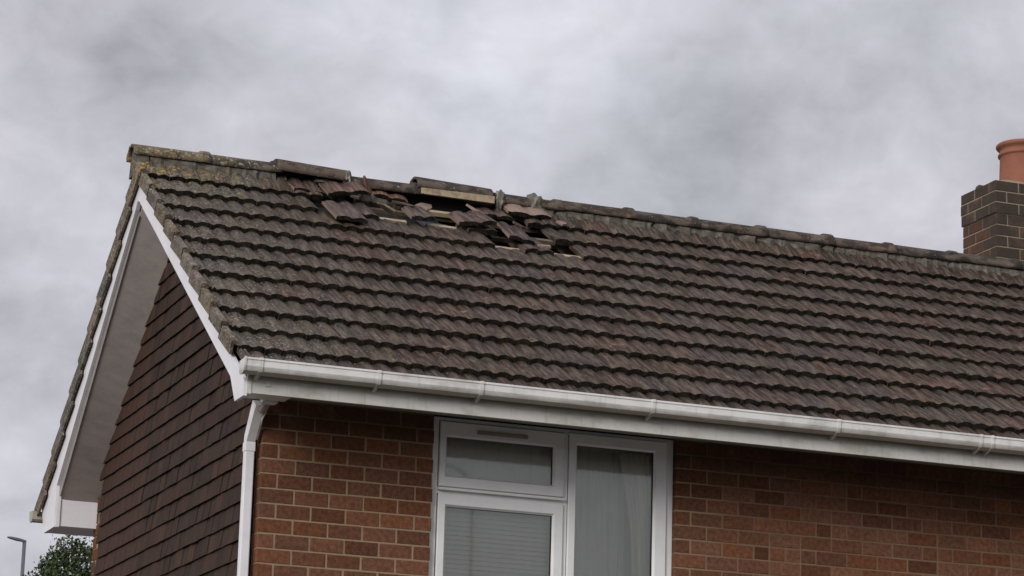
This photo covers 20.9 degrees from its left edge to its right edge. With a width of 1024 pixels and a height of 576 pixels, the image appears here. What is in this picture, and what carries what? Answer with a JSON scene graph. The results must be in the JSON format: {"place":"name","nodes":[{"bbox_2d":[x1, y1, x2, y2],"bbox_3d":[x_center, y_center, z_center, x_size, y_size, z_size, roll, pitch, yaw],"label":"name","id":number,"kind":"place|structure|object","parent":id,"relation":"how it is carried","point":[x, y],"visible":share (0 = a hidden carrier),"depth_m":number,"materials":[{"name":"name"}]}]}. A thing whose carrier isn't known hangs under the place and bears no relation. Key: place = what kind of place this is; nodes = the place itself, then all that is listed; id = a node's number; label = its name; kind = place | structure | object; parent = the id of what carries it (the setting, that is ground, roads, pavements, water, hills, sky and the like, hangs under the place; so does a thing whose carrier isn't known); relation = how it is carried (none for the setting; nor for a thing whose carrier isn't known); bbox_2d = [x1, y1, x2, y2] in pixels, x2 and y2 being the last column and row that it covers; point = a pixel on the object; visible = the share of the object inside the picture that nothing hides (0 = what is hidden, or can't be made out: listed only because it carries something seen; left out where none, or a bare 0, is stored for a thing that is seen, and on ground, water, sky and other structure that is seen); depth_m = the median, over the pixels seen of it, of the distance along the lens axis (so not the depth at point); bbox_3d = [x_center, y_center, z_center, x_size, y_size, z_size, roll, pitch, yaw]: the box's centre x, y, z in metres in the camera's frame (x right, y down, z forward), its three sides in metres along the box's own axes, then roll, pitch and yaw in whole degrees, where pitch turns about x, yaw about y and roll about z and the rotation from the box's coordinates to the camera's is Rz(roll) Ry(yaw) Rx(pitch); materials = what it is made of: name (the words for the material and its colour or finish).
{"place":"outdoors","nodes":[
{"label":"outdoors","id":0,"kind":"place"},
{"bbox_2d":[0,0,1023,575],"label":"sky","id":1,"kind":"structure","parent":0,"point":[862,120],"materials":[{"name":"grey"}]},
{"label":"ground","id":2,"kind":"structure","parent":0,"visible":0},
{"bbox_2d":[7,536,26,575],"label":"street lamp","id":3,"kind":"object","parent":2,"relation":"on","point":[23,553],"visible":1,"depth_m":50.62,"materials":[{"name":"metal"}]},
{"bbox_2d":[22,534,92,575],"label":"broadleaf tree","id":4,"kind":"object","parent":2,"relation":"on","point":[53,565],"visible":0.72,"depth_m":38.54,"materials":[{"name":"green plant"}]},
{"bbox_2d":[29,138,1023,575],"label":"brick house","id":5,"kind":"structure","parent":2,"relation":"on","point":[275,374],"depth_m":18.57,"materials":[{"name":"ceramic"}]},
{"bbox_2d":[287,177,326,196],"bbox_3d":[-1.511,-0.739,20.184,0.260,0.044,0.283,11,13,-27],"label":"roof tile","id":6,"kind":"object","parent":5,"relation":"on","point":[295,186],"visible":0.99,"depth_m":20.08,"materials":[{"name":"brown tile"}]},
{"bbox_2d":[273,159,351,180],"bbox_3d":[-1.473,-0.854,20.316,0.564,0.100,0.238,9,-9,-19],"label":"ridge tile","id":7,"kind":"object","parent":5,"relation":"on","point":[287,166],"visible":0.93,"depth_m":20.22,"materials":[{"name":"concrete"}]},
{"bbox_2d":[313,179,328,182],"bbox_3d":[-1.371,-0.775,20.284,0.185,0.045,0.069,7,-15,-20],"label":"mortar lump","id":8,"kind":"object","parent":5,"relation":"on","point":[319,180],"visible":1,"depth_m":20.25,"materials":[{"name":"grey concrete"}]},
{"bbox_2d":[318,180,368,195],"bbox_3d":[-1.228,-0.732,20.214,0.310,0.047,0.245,-3,21,-22],"label":"roof tile","id":9,"kind":"object","parent":5,"relation":"on","point":[333,188],"visible":1,"depth_m":20.17,"materials":[{"name":"brown tile"}]},
{"bbox_2d":[322,200,367,223],"bbox_3d":[-1.190,-0.544,19.735,0.235,0.044,0.405,8,14,-21],"label":"roof tile","id":10,"kind":"object","parent":5,"relation":"on","point":[346,211],"visible":1,"depth_m":19.68,"materials":[{"name":"brown tile"}]},
{"bbox_2d":[348,194,360,198],"bbox_3d":[-1.155,-0.678,20.157,0.120,0.016,0.066,18,30,18],"label":"tile shard","id":11,"kind":"object","parent":5,"relation":"on","point":[356,196],"visible":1,"depth_m":20.13,"materials":[{"name":"brown tile"}]},
{"bbox_2d":[363,175,371,193],"bbox_3d":[-1.062,-0.755,20.329,0.016,0.150,0.082,-23,-16,16],"label":"tile shard","id":12,"kind":"object","parent":5,"relation":"on","point":[366,184],"visible":1,"depth_m":20.32,"materials":[{"name":"brown tile"}]},
{"bbox_2d":[377,202,398,217],"bbox_3d":[-0.904,-0.574,20.099,0.240,0.016,0.077,30,-28,44],"label":"tile shard","id":13,"kind":"object","parent":5,"relation":"on","point":[389,209],"visible":1,"depth_m":20.07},
{"bbox_2d":[371,189,407,202],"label":"roof tile","id":14,"kind":"object","parent":5,"relation":"on","point":[393,196],"visible":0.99,"depth_m":20.36,"materials":[{"name":"brown tile"}]},
{"bbox_2d":[392,200,414,207],"bbox_3d":[-0.784,-0.607,20.256,0.200,0.016,0.055,11,22,-32],"label":"tile shard","id":15,"kind":"object","parent":5,"relation":"on","point":[398,203],"visible":1,"depth_m":20.23,"materials":[{"name":"tile"}]},
{"bbox_2d":[401,206,434,220],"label":"roof tile","id":16,"kind":"object","parent":5,"relation":"on","point":[418,212],"visible":1,"depth_m":20.06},
{"bbox_2d":[415,203,431,210],"bbox_3d":[-0.637,-0.598,20.448,0.099,0.016,0.240,31,15,15],"label":"tile shard","id":17,"kind":"object","parent":5,"relation":"on","point":[426,207],"visible":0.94,"depth_m":20.42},
{"bbox_2d":[410,176,493,195],"bbox_3d":[-0.456,-0.737,20.704,0.604,0.100,0.238,9,-13,-20],"label":"ridge tile","id":18,"kind":"object","parent":5,"relation":"on","point":[422,182],"visible":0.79,"depth_m":20.60,"materials":[{"name":"concrete"}]},
{"bbox_2d":[447,210,496,225],"bbox_3d":[-0.293,-0.509,20.255,0.270,0.047,0.314,-4,16,-22],"label":"roof tile","id":19,"kind":"object","parent":5,"relation":"on","point":[473,218],"visible":1,"depth_m":20.20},
{"bbox_2d":[466,204,478,210],"bbox_3d":[-0.267,-0.572,20.451,0.190,0.016,0.066,33,8,29],"label":"tile shard","id":20,"kind":"object","parent":5,"relation":"on","point":[470,207],"visible":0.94,"depth_m":20.45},
{"bbox_2d":[467,201,494,206],"bbox_3d":[-0.240,-0.651,20.736,0.249,0.075,0.081,7,-15,-20],"label":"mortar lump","id":21,"kind":"object","parent":5,"relation":"attached to","point":[477,203],"visible":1,"depth_m":20.72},
{"bbox_2d":[434,502,550,575],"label":"window blind","id":22,"kind":"object","parent":5,"relation":"attached to","point":[461,569],"depth_m":17.64,"materials":[{"name":"grey fabric"}]},
{"bbox_2d":[434,422,551,575],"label":"net curtain","id":23,"kind":"object","parent":5,"relation":"hanging from","point":[497,461],"visible":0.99,"depth_m":17.79,"materials":[{"name":"fabric"}]},
{"bbox_2d":[476,206,511,220],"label":"roof tile","id":24,"kind":"object","parent":5,"relation":"on","point":[494,213],"visible":0.94,"depth_m":20.59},
{"bbox_2d":[497,221,534,245],"bbox_3d":[0.028,-0.402,20.244,0.205,0.043,0.395,17,11,-19],"label":"roof tile","id":25,"kind":"object","parent":5,"relation":"on","point":[516,233],"visible":0.97,"depth_m":20.17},
{"bbox_2d":[512,221,526,229],"bbox_3d":[0.051,-0.464,20.466,0.061,0.016,0.140,21,7,-43],"label":"tile shard","id":26,"kind":"object","parent":25,"relation":"on","point":[519,225],"visible":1,"depth_m":20.43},
{"bbox_2d":[502,204,551,219],"bbox_3d":[0.097,-0.590,20.764,0.340,0.047,0.255,4,23,-27],"label":"roof tile","id":27,"kind":"object","parent":5,"relation":"on","point":[528,212],"visible":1,"depth_m":20.70,"materials":[{"name":"brown tile"}]},
{"bbox_2d":[526,193,544,210],"bbox_3d":[0.170,-0.609,20.865,0.162,0.223,0.169,7,-15,-20],"label":"mortar lump","id":28,"kind":"object","parent":5,"relation":"on","point":[535,199],"visible":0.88,"depth_m":20.81,"materials":[{"name":"grey concrete"}]},
{"bbox_2d":[537,244,550,248],"bbox_3d":[0.234,-0.304,20.112,0.100,0.016,0.055,7,12,1],"label":"tile shard","id":29,"kind":"object","parent":5,"relation":"on","point":[545,246],"visible":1,"depth_m":20.09,"materials":[{"name":"brown tile"}]},
{"bbox_2d":[429,416,672,575],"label":"window","id":30,"kind":"structure","parent":5,"relation":"in","point":[557,506],"depth_m":17.72,"materials":[{"name":"white plastic"}]},
{"bbox_2d":[555,221,566,225],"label":"tile shard","id":31,"kind":"object","parent":5,"relation":"on","point":[561,223],"visible":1,"depth_m":20.69,"materials":[{"name":"brown tile"}]},
{"bbox_2d":[565,438,651,575],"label":"net curtain","id":32,"kind":"object","parent":5,"relation":"hanging from","point":[602,539],"visible":0.39,"depth_m":18.08,"materials":[{"name":"fabric"}]},
{"bbox_2d":[619,453,651,575],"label":"curtain","id":33,"kind":"object","parent":5,"relation":"hanging from","point":[636,470],"visible":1,"depth_m":18.08,"materials":[{"name":"fabric"}]}
]}

